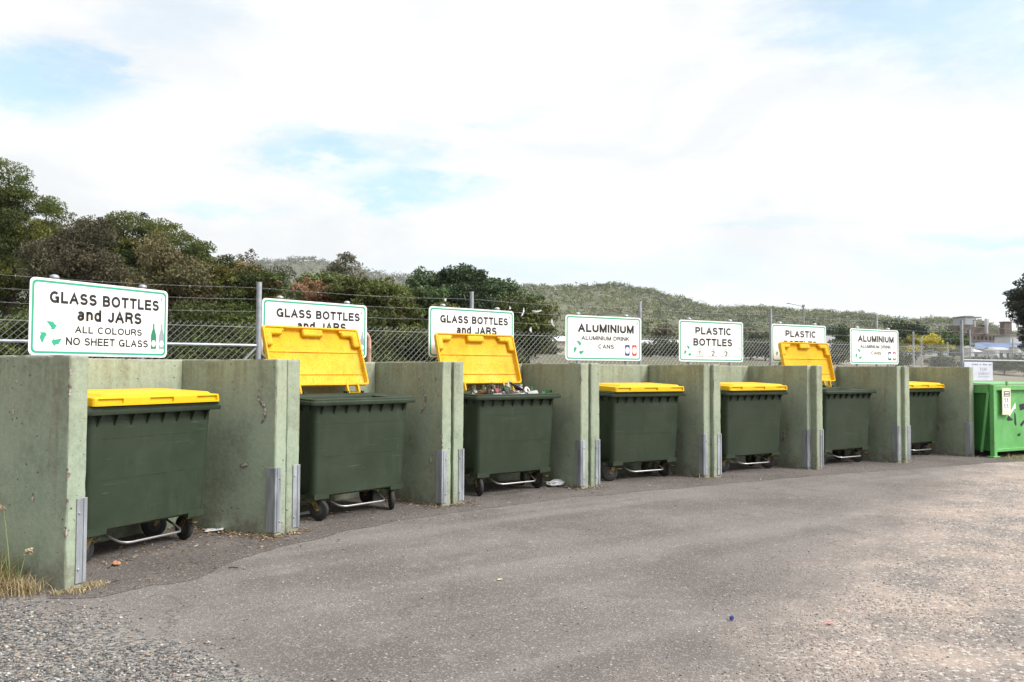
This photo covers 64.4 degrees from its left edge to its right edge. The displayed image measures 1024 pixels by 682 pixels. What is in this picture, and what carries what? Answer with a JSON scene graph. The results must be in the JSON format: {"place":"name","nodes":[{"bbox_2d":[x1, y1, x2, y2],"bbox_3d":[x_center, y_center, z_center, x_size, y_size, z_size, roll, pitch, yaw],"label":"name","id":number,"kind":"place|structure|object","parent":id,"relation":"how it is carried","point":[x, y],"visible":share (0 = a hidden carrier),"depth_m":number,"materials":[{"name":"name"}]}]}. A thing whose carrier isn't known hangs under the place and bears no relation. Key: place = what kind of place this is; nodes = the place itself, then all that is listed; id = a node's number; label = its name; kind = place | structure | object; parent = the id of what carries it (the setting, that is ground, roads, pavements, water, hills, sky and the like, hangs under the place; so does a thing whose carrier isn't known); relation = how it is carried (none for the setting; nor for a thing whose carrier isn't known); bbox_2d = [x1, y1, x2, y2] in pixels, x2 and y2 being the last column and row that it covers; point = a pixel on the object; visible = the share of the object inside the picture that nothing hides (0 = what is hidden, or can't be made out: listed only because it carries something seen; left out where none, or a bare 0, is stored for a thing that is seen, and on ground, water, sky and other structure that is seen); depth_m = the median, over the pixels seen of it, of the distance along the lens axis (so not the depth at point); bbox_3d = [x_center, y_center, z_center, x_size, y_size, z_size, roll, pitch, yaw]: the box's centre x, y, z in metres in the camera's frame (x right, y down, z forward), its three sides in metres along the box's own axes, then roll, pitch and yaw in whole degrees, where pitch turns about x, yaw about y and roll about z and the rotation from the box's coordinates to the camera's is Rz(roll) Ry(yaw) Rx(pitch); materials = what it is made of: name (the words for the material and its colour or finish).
{"place":"outdoors","nodes":[
{"label":"outdoors","id":0,"kind":"place"},
{"bbox_2d":[0,261,427,335],"bbox_3d":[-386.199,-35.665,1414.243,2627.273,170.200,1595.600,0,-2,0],"label":"hill","id":1,"kind":"structure","parent":0,"point":[302,271],"depth_m":1129.04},
{"bbox_2d":[246,256,436,301],"bbox_3d":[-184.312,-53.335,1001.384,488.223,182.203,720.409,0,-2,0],"label":"hillside forest","id":2,"kind":"object","parent":1,"relation":"on","point":[296,259],"visible":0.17,"depth_m":1171.68,"materials":[{"name":"green plant"}]},
{"bbox_2d":[0,588,445,681],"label":"gravel","id":3,"kind":"structure","parent":0,"point":[33,675],"depth_m":4.00,"materials":[{"name":"gravel"}]},
{"bbox_2d":[0,461,1023,681],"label":"asphalt yard","id":4,"kind":"structure","parent":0,"point":[617,524],"depth_m":5.12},
{"bbox_2d":[0,504,9,573],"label":"grass stalk","id":5,"kind":"object","parent":4,"relation":"on","point":[2,507],"depth_m":5.27,"materials":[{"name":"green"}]},
{"bbox_2d":[0,550,29,587],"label":"dry grass","id":6,"kind":"structure","parent":4,"relation":"on","point":[3,572],"depth_m":5.24,"materials":[{"name":"beige plant"}]},
{"bbox_2d":[0,548,32,583],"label":"green grass","id":7,"kind":"structure","parent":4,"relation":"on","point":[15,569],"depth_m":5.27,"materials":[{"name":"green plant"}]},
{"bbox_2d":[19,548,34,584],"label":"grass stalk","id":8,"kind":"object","parent":4,"relation":"on","point":[28,550],"depth_m":5.19,"materials":[{"name":"beige"}]},
{"bbox_2d":[0,568,60,600],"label":"dry grass","id":9,"kind":"structure","parent":4,"relation":"on","point":[11,585],"depth_m":5.11,"materials":[{"name":"beige plant"}]},
{"bbox_2d":[103,481,1016,681],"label":"stray stones","id":10,"kind":"object","parent":4,"relation":"on","point":[576,615],"visible":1,"depth_m":4.58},
{"bbox_2d":[288,454,1023,532],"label":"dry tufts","id":11,"kind":"object","parent":4,"relation":"on","point":[817,467],"visible":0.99,"depth_m":13.23,"materials":[{"name":"beige plant"}]},
{"bbox_2d":[0,0,1023,330],"label":"sky","id":12,"kind":"structure","parent":0,"point":[852,155],"materials":[{"name":"white"}]},
{"bbox_2d":[45,451,1018,598],"bbox_3d":[1.794,1.798,10.504,14.021,0.001,3.612,2,-2,-37],"label":"asphalt apron","id":13,"kind":"object","parent":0,"point":[130,574],"visible":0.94,"depth_m":7.78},
{"bbox_2d":[49,579,114,596],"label":"dry grass","id":14,"kind":"structure","parent":13,"relation":"on","point":[90,586],"depth_m":5.20,"materials":[{"name":"beige plant"}]},
{"bbox_2d":[0,355,286,590],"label":"concrete bay","id":15,"kind":"object","parent":13,"relation":"on","point":[43,430],"visible":0.71,"depth_m":5.47,"materials":[{"name":"concrete"}]},
{"bbox_2d":[85,388,220,561],"bbox_3d":[-3.028,1.007,6.410,0.755,1.247,1.262,-1,-2,27],"label":"recycling bin","id":16,"kind":"object","parent":13,"relation":"on","point":[145,456],"visible":0.6,"depth_m":6.23,"materials":[{"name":"green plastic"}]},
{"bbox_2d":[261,325,415,520],"bbox_3d":[-1.766,0.772,8.190,1.015,1.853,1.262,-2,-3,42],"label":"recycling bin","id":17,"kind":"object","parent":13,"relation":"on","point":[351,441],"visible":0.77,"depth_m":8.04,"materials":[{"name":"green plastic"}]},
{"bbox_2d":[285,359,450,531],"bbox_3d":[-1.749,0.959,8.214,1.237,1.520,1.983,-2,-3,42],"label":"concrete bay","id":18,"kind":"object","parent":13,"relation":"on","point":[426,473],"visible":0.38,"depth_m":8.57,"materials":[{"name":"concrete"}]},
{"bbox_2d":[428,304,513,356],"bbox_3d":[-0.520,0.785,10.314,1.329,2.470,0.070,2,-3,-39],"label":"recycling sign","id":19,"kind":"object","parent":13,"relation":"on","point":[444,319],"visible":0.58,"depth_m":10.27,"materials":[{"name":"white"}]},
{"bbox_2d":[434,332,560,495],"bbox_3d":[-0.198,0.829,9.736,1.262,1.861,0.993,2,-3,-37],"label":"recycling bin","id":20,"kind":"object","parent":13,"relation":"on","point":[506,433],"visible":0.78,"depth_m":9.51,"materials":[{"name":"green plastic"}]},
{"bbox_2d":[469,382,534,401],"bbox_3d":[-0.159,0.730,9.622,1.077,0.496,0.594,2,-3,-37],"label":"rubbish heap","id":21,"kind":"object","parent":20,"relation":"in","point":[503,389],"visible":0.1,"depth_m":9.57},
{"bbox_2d":[509,381,522,390],"bbox_3d":[0.081,0.564,9.808,0.270,0.072,0.072,31,-5,-5],"label":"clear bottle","id":22,"kind":"object","parent":21,"relation":"on","point":[518,387],"visible":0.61,"depth_m":9.78,"materials":[{"name":"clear glass"}]},
{"bbox_2d":[450,362,587,503],"bbox_3d":[-0.224,1.017,9.668,1.983,1.520,1.236,2,-3,-39],"label":"concrete bay","id":23,"kind":"object","parent":13,"relation":"on","point":[568,460],"visible":0.31,"depth_m":9.85,"materials":[{"name":"concrete"}]},
{"bbox_2d":[77,453,988,592],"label":"leaf litter","id":24,"kind":"object","parent":13,"relation":"on","point":[255,534],"visible":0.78,"depth_m":7.02,"materials":[{"name":"brown plant"}]},
{"bbox_2d":[546,479,563,485],"bbox_3d":[0.541,1.728,9.914,0.267,0.078,0.166,2,-2,-34],"label":"plastic bag","id":25,"kind":"object","parent":13,"relation":"on","point":[556,482],"visible":1,"depth_m":9.86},
{"bbox_2d":[565,312,640,364],"bbox_3d":[1.291,0.854,11.539,1.342,2.494,0.070,1,-2,-31],"label":"recycling sign","id":26,"kind":"object","parent":13,"relation":"on","point":[602,338],"visible":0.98,"depth_m":11.53,"materials":[{"name":"white"}]},
{"bbox_2d":[599,383,684,480],"bbox_3d":[1.605,1.182,10.811,1.262,1.247,0.755,1,-2,-31],"label":"recycling bin","id":27,"kind":"object","parent":13,"relation":"on","point":[637,422],"visible":0.78,"depth_m":10.52,"materials":[{"name":"green plastic"}]},
{"bbox_2d":[588,363,710,487],"bbox_3d":[1.493,1.066,10.857,1.984,1.521,1.236,1,-2,-31],"label":"concrete bay","id":28,"kind":"object","parent":13,"relation":"on","point":[693,447],"visible":0.41,"depth_m":10.96,"materials":[{"name":"concrete"}]},
{"bbox_2d":[679,317,742,365],"bbox_3d":[3.062,0.898,12.538,1.348,2.494,0.070,1,-2,-31],"label":"recycling sign","id":29,"kind":"object","parent":13,"relation":"on","point":[709,341],"visible":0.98,"depth_m":12.53,"materials":[{"name":"white"}]},
{"bbox_2d":[720,382,787,471],"bbox_3d":[3.286,1.222,11.733,1.262,1.247,0.755,1,-2,-31],"label":"recycling bin","id":30,"kind":"object","parent":13,"relation":"on","point":[750,412],"visible":0.68,"depth_m":11.45,"materials":[{"name":"green plastic"}]},
{"bbox_2d":[710,364,811,477],"bbox_3d":[3.220,1.108,11.830,1.984,1.521,1.236,1,-2,-31],"label":"concrete bay","id":31,"kind":"object","parent":13,"relation":"on","point":[795,446],"visible":0.4,"depth_m":11.93,"materials":[{"name":"concrete"}]},
{"bbox_2d":[771,322,825,364],"bbox_3d":[4.716,0.914,13.399,1.299,2.442,0.070,1,-2,-30],"label":"recycling sign","id":32,"kind":"object","parent":13,"relation":"on","point":[812,333],"visible":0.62,"depth_m":13.34,"materials":[{"name":"white"}]},
{"bbox_2d":[778,342,876,463],"bbox_3d":[4.918,0.950,12.730,1.262,1.878,0.937,2,-2,-32],"label":"recycling bin","id":33,"kind":"object","parent":13,"relation":"on","point":[845,413],"visible":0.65,"depth_m":12.54,"materials":[{"name":"green plastic"}]},
{"bbox_2d":[811,365,901,469],"bbox_3d":[4.942,1.148,12.733,1.983,1.521,1.238,1,-2,-30],"label":"concrete bay","id":34,"kind":"object","parent":13,"relation":"on","point":[885,431],"visible":0.37,"depth_m":12.79,"materials":[{"name":"concrete"}]},
{"bbox_2d":[850,326,898,365],"bbox_3d":[6.383,0.970,14.352,1.400,2.431,0.070,2,-2,-32],"label":"recycling sign","id":35,"kind":"object","parent":13,"relation":"on","point":[872,346],"visible":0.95,"depth_m":14.34,"materials":[{"name":"white"}]},
{"bbox_2d":[909,381,944,454],"bbox_3d":[6.644,1.310,13.776,1.262,1.247,0.755,2,-2,-32],"label":"recycling bin","id":36,"kind":"object","parent":13,"relation":"on","point":[923,401],"visible":0.3,"depth_m":13.60,"materials":[{"name":"green plastic"}]},
{"bbox_2d":[901,366,974,462],"bbox_3d":[6.628,1.190,13.692,1.984,1.520,1.237,2,-2,-32],"label":"concrete bay","id":37,"kind":"object","parent":13,"relation":"on","point":[955,428],"visible":0.45,"depth_m":13.81,"materials":[{"name":"concrete"}]},
{"bbox_2d":[97,350,1023,461],"bbox_3d":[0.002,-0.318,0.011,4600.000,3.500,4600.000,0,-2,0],"label":"ground","id":38,"kind":"structure","parent":0,"point":[985,453],"depth_m":42.28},
{"bbox_2d":[0,315,27,355],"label":"shrub","id":39,"kind":"object","parent":38,"relation":"on","point":[9,332],"visible":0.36,"depth_m":21.24,"materials":[{"name":"green plant"}]},
{"bbox_2d":[0,156,67,324],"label":"wattle tree","id":40,"kind":"object","parent":38,"relation":"on","point":[15,218],"visible":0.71,"depth_m":29.66,"materials":[{"name":"green plant"}]},
{"bbox_2d":[15,202,76,308],"bbox_3d":[-19.040,-2.696,33.341,3.299,6.071,3.376,-2,-3,43],"label":"wattle tree","id":41,"kind":"object","parent":38,"relation":"on","point":[62,217],"visible":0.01,"depth_m":32.76,"materials":[{"name":"green plant"}]},
{"bbox_2d":[6,306,97,357],"bbox_3d":[-11.959,0.111,21.576,2.795,2.377,2.230,1,-2,-17],"label":"shrub","id":42,"kind":"object","parent":38,"relation":"on","point":[24,334],"visible":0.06,"depth_m":21.08,"materials":[{"name":"green plant"}]},
{"bbox_2d":[12,214,149,310],"bbox_3d":[-14.164,-1.750,27.220,4.287,4.968,3.848,0,-2,0],"label":"she oak","id":43,"kind":"object","parent":38,"relation":"on","point":[83,257],"visible":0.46,"depth_m":26.31,"materials":[{"name":"green plant"}]},
{"bbox_2d":[79,210,164,272],"bbox_3d":[-17.089,-2.703,36.108,4.397,6.243,3.788,0,-2,0],"label":"wattle tree","id":44,"kind":"object","parent":38,"relation":"on","point":[124,249],"visible":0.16,"depth_m":35.36,"materials":[{"name":"green plant"}]},
{"bbox_2d":[88,319,180,358],"bbox_3d":[-9.959,0.259,21.349,2.439,2.297,2.489,1,-2,-19],"label":"shrub","id":45,"kind":"object","parent":38,"relation":"on","point":[133,357],"visible":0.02,"depth_m":20.86,"materials":[{"name":"green plant"}]},
{"bbox_2d":[131,217,215,279],"bbox_3d":[-15.004,-2.489,36.080,4.010,5.840,3.573,0,-2,0],"label":"wattle tree","id":46,"kind":"object","parent":38,"relation":"on","point":[178,239],"visible":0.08,"depth_m":35.42,"materials":[{"name":"green plant"}]},
{"bbox_2d":[120,230,229,332],"bbox_3d":[-11.076,-1.299,26.081,3.895,4.654,3.070,0,-2,0],"label":"she oak","id":47,"kind":"object","parent":38,"relation":"on","point":[191,273],"visible":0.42,"depth_m":25.55,"materials":[{"name":"green plant"}]},
{"bbox_2d":[180,240,225,351],"bbox_3d":[-12.500,-1.779,32.989,2.665,4.669,2.193,-1,-3,37],"label":"wattle tree","id":48,"kind":"object","parent":38,"relation":"on","point":[199,250],"visible":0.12,"depth_m":32.86,"materials":[{"name":"green plant"}]},
{"bbox_2d":[154,299,252,358],"bbox_3d":[-8.440,0.221,21.568,2.975,2.612,2.680,0,-2,0],"label":"shrub","id":49,"kind":"object","parent":38,"relation":"on","point":[187,352],"visible":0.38,"depth_m":21.09,"materials":[{"name":"green plant"}]},
{"bbox_2d":[190,301,264,358],"bbox_3d":[-7.082,0.270,21.404,2.575,2.662,2.497,0,-2,0],"label":"shrub","id":50,"kind":"object","parent":38,"relation":"on","point":[248,319],"visible":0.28,"depth_m":21.21,"materials":[{"name":"green plant"}]},
{"bbox_2d":[195,254,290,342],"bbox_3d":[-9.160,-0.922,27.125,3.941,4.037,3.164,0,-2,0],"label":"wattle tree","id":51,"kind":"object","parent":38,"relation":"on","point":[228,277],"visible":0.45,"depth_m":26.54,"materials":[{"name":"green plant"}]},
{"bbox_2d":[230,248,296,299],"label":"grey gum","id":52,"kind":"object","parent":38,"relation":"on","point":[268,269],"visible":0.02,"depth_m":40.31,"materials":[{"name":"green plant"}]},
{"bbox_2d":[283,271,345,300],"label":"gum tree","id":53,"kind":"object","parent":38,"relation":"on","point":[329,277],"visible":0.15,"depth_m":35.67,"materials":[{"name":"green plant"}]},
{"bbox_2d":[289,276,351,303],"bbox_3d":[-5.691,-0.256,24.917,2.712,3.434,2.193,0,-2,0],"label":"leafy bush","id":54,"kind":"object","parent":38,"relation":"on","point":[316,298],"visible":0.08,"depth_m":24.55,"materials":[{"name":"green plant"}]},
{"bbox_2d":[319,251,368,278],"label":"gum tree","id":55,"kind":"object","parent":38,"relation":"on","point":[337,263],"visible":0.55,"depth_m":59.81,"materials":[{"name":"green plant"}]},
{"bbox_2d":[367,332,370,361],"bbox_3d":[-2.042,0.811,10.090,0.599,1.945,0.052,1,-2,-30],"label":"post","id":56,"kind":"object","parent":38,"relation":"on","point":[368,348],"visible":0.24,"depth_m":10.23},
{"bbox_2d":[317,275,425,351],"bbox_3d":[-4.292,-0.236,25.152,2.920,3.594,3.306,-1,-2,34],"label":"wattle tree","id":57,"kind":"object","parent":38,"relation":"on","point":[373,290],"visible":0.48,"depth_m":24.41,"materials":[{"name":"green plant"}]},
{"bbox_2d":[350,297,411,361],"bbox_3d":[-3.839,0.309,21.670,2.765,2.985,2.196,1,-2,-21],"label":"shrub","id":58,"kind":"object","parent":38,"relation":"on","point":[375,332],"visible":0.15,"depth_m":21.34,"materials":[{"name":"green plant"}]},
{"bbox_2d":[373,322,437,361],"bbox_3d":[-2.538,0.694,21.696,2.537,2.386,2.244,0,-2,0],"label":"shrub","id":59,"kind":"object","parent":38,"relation":"on","point":[423,350],"visible":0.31,"depth_m":21.27,"materials":[{"name":"green plant"}]},
{"bbox_2d":[389,284,459,333],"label":"wattle tree","id":60,"kind":"object","parent":38,"relation":"on","point":[428,297],"visible":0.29,"depth_m":28.43,"materials":[{"name":"green plant"}]},
{"bbox_2d":[405,262,507,309],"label":"dark tree","id":61,"kind":"object","parent":38,"relation":"on","point":[461,282],"visible":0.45,"depth_m":31.39,"materials":[{"name":"green plant"}]},
{"bbox_2d":[0,274,1023,385],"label":"chain link fence","id":62,"kind":"object","parent":38,"relation":"on","point":[257,345],"visible":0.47,"depth_m":13.50,"materials":[{"name":"silver metal"}]},
{"bbox_2d":[28,274,167,358],"bbox_3d":[-3.466,0.688,6.832,0.070,2.411,1.303,-1,-2,26],"label":"recycling sign","id":63,"kind":"object","parent":62,"relation":"attached to","point":[67,317],"visible":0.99,"depth_m":6.77,"materials":[{"name":"white"}]},
{"bbox_2d":[261,296,366,357],"bbox_3d":[-2.139,0.728,8.808,0.070,2.383,1.339,-2,-3,42],"label":"recycling sign","id":64,"kind":"object","parent":62,"relation":"attached to","point":[280,310],"visible":0.52,"depth_m":8.80,"materials":[{"name":"white"}]},
{"bbox_2d":[964,362,992,380],"bbox_3d":[11.421,0.739,19.909,1.200,0.460,0.010,1,-2,-30],"label":"notice board","id":65,"kind":"object","parent":62,"relation":"attached to","point":[982,371],"visible":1,"depth_m":19.97,"materials":[{"name":"grey"}]},
{"bbox_2d":[485,277,544,309],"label":"dark tree","id":66,"kind":"object","parent":38,"relation":"on","point":[509,287],"visible":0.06,"depth_m":33.05,"materials":[{"name":"green plant"}]},
{"bbox_2d":[514,322,527,362],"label":"shrub","id":67,"kind":"object","parent":38,"relation":"on","point":[520,359],"visible":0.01,"depth_m":21.64,"materials":[{"name":"green plant"}]},
{"bbox_2d":[493,292,562,362],"bbox_3d":[0.272,0.098,25.959,2.378,3.368,2.408,1,-2,-25],"label":"conical bush","id":68,"kind":"object","parent":38,"relation":"on","point":[542,318],"visible":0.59,"depth_m":25.51,"materials":[{"name":"green plant"}]},
{"bbox_2d":[537,342,563,354],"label":"shrub","id":69,"kind":"object","parent":38,"relation":"on","point":[554,348],"visible":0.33,"depth_m":47.67,"materials":[{"name":"green plant"}]},
{"bbox_2d":[552,336,564,354],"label":"cream shed","id":70,"kind":"structure","parent":38,"relation":"on","point":[561,342],"depth_m":69.95,"materials":[{"name":"grey"}]},
{"bbox_2d":[642,341,663,356],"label":"shrub","id":71,"kind":"object","parent":38,"relation":"on","point":[651,347],"visible":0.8,"depth_m":47.74,"materials":[{"name":"green plant"}]},
{"bbox_2d":[648,323,676,354],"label":"grey gum","id":72,"kind":"object","parent":38,"relation":"on","point":[662,331],"visible":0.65,"depth_m":109.41,"materials":[{"name":"green plant"}]},
{"bbox_2d":[654,337,673,355],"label":"shrub","id":73,"kind":"object","parent":38,"relation":"on","point":[665,342],"visible":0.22,"depth_m":65.87,"materials":[{"name":"green plant"}]},
{"bbox_2d":[662,340,678,356],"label":"shrub","id":74,"kind":"object","parent":38,"relation":"on","point":[671,347],"visible":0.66,"depth_m":47.73,"materials":[{"name":"green plant"}]},
{"bbox_2d":[552,317,863,339],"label":"valley trees","id":75,"kind":"object","parent":38,"relation":"on","point":[745,333],"visible":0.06,"depth_m":230.68,"materials":[{"name":"green plant"}]},
{"bbox_2d":[743,340,765,359],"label":"shrub","id":76,"kind":"object","parent":38,"relation":"on","point":[749,354],"visible":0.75,"depth_m":47.65,"materials":[{"name":"green plant"}]},
{"bbox_2d":[744,332,768,357],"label":"dark tree","id":77,"kind":"object","parent":38,"relation":"on","point":[751,337],"visible":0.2,"depth_m":119.06,"materials":[{"name":"green plant"}]},
{"bbox_2d":[753,337,768,360],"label":"shrub","id":78,"kind":"object","parent":38,"relation":"on","point":[764,345],"visible":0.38,"depth_m":47.88,"materials":[{"name":"green plant"}]},
{"bbox_2d":[826,325,837,335],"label":"dark tree","id":79,"kind":"object","parent":38,"relation":"on","point":[828,331],"visible":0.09,"depth_m":149.05,"materials":[{"name":"green plant"}]},
{"bbox_2d":[830,347,849,363],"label":"shrub","id":80,"kind":"object","parent":38,"relation":"on","point":[839,355],"visible":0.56,"depth_m":47.71,"materials":[{"name":"green plant"}]},
{"bbox_2d":[827,323,858,353],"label":"dark tree","id":81,"kind":"object","parent":38,"relation":"on","point":[840,336],"visible":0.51,"depth_m":129.70,"materials":[{"name":"green plant"}]},
{"bbox_2d":[878,318,929,342],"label":"dark tree","id":82,"kind":"object","parent":38,"relation":"on","point":[901,327],"visible":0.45,"depth_m":89.32,"materials":[{"name":"green plant"}]},
{"bbox_2d":[890,350,920,366],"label":"shrub","id":83,"kind":"object","parent":38,"relation":"on","point":[903,362],"visible":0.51,"depth_m":47.56,"materials":[{"name":"green plant"}]},
{"bbox_2d":[912,332,914,366],"bbox_3d":[19.745,0.800,40.000,0.110,2.526,0.105,0,-2,0],"label":"steel post","id":84,"kind":"object","parent":38,"relation":"on","point":[913,349],"visible":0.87,"depth_m":39.98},
{"bbox_2d":[912,355,937,365],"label":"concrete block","id":85,"kind":"structure","parent":38,"relation":"on","point":[923,357],"depth_m":51.66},
{"bbox_2d":[898,332,955,354],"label":"flowering wattle","id":86,"kind":"object","parent":38,"relation":"on","point":[934,340],"visible":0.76,"depth_m":74.60,"materials":[{"name":"yellow plant"}]},
{"bbox_2d":[923,352,958,366],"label":"shrub","id":87,"kind":"object","parent":38,"relation":"on","point":[933,358],"visible":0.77,"depth_m":47.67,"materials":[{"name":"green plant"}]},
{"bbox_2d":[927,328,974,355],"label":"dark tree","id":88,"kind":"object","parent":38,"relation":"on","point":[953,339],"visible":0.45,"depth_m":84.26,"materials":[{"name":"green plant"}]},
{"bbox_2d":[905,352,1023,359],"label":"pipe railing","id":89,"kind":"object","parent":38,"relation":"on","point":[968,352],"visible":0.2,"depth_m":57.98,"materials":[{"name":"grey"}]},
{"bbox_2d":[957,355,987,366],"bbox_3d":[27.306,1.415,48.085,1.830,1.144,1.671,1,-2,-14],"label":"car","id":90,"kind":"object","parent":38,"relation":"on","point":[984,357],"visible":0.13,"depth_m":47.81,"materials":[{"name":"white metal"}]},
{"bbox_2d":[948,316,999,349],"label":"brick works","id":91,"kind":"structure","parent":38,"relation":"on","point":[983,335],"depth_m":190.18,"materials":[{"name":"brown"}]},
{"bbox_2d":[982,348,999,358],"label":"tank","id":92,"kind":"object","parent":38,"relation":"on","point":[991,354],"visible":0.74,"depth_m":77.44,"materials":[{"name":"silver metal"}]},
{"bbox_2d":[979,347,1008,358],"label":"yard shed","id":93,"kind":"structure","parent":38,"relation":"on","point":[1002,354],"depth_m":88.04,"materials":[{"name":"grey"}]},
{"bbox_2d":[971,342,1021,348],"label":"blue roofed shed","id":94,"kind":"structure","parent":38,"relation":"on","point":[981,345],"depth_m":104.83,"materials":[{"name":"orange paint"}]},
{"bbox_2d":[973,381,1023,457],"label":"skip bin","id":95,"kind":"object","parent":38,"relation":"on","point":[998,418],"visible":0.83,"depth_m":13.69,"materials":[{"name":"metal"}]},
{"bbox_2d":[986,355,1023,374],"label":"shrub","id":96,"kind":"object","parent":38,"relation":"on","point":[998,365],"visible":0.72,"depth_m":47.71,"materials":[{"name":"green plant"}]},
{"bbox_2d":[999,321,1012,334],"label":"brick chimney","id":97,"kind":"object","parent":38,"relation":"on","point":[1007,327],"visible":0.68,"depth_m":185.25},
{"bbox_2d":[992,334,1023,357],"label":"white shed","id":98,"kind":"structure","parent":38,"relation":"on","point":[1006,338],"depth_m":120.85,"materials":[{"name":"grey metal"}]},
{"bbox_2d":[1002,272,1023,351],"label":"dark conifer","id":99,"kind":"object","parent":38,"relation":"on","point":[1015,298],"visible":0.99,"depth_m":62.45,"materials":[{"name":"green plant"}]},
{"bbox_2d":[1003,353,1023,375],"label":"shrub","id":100,"kind":"object","parent":38,"relation":"on","point":[1018,358],"visible":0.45,"depth_m":47.89,"materials":[{"name":"green plant"}]},
{"bbox_2d":[1009,345,1020,357],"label":"tank","id":101,"kind":"object","parent":38,"relation":"on","point":[1015,350],"visible":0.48,"depth_m":81.68,"materials":[{"name":"silver metal"}]},
{"bbox_2d":[215,288,995,357],"bbox_3d":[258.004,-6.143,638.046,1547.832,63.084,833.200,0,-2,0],"label":"hill","id":102,"kind":"structure","parent":0,"point":[563,308],"depth_m":471.83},
{"bbox_2d":[500,280,1021,357],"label":"hillside forest","id":103,"kind":"object","parent":102,"relation":"on","point":[620,287],"visible":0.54,"depth_m":489.77,"materials":[{"name":"green plant"}]},
{"bbox_2d":[577,483,1023,681],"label":"gravel","id":104,"kind":"structure","parent":0,"point":[868,668],"depth_m":4.62,"materials":[{"name":"gravel"}]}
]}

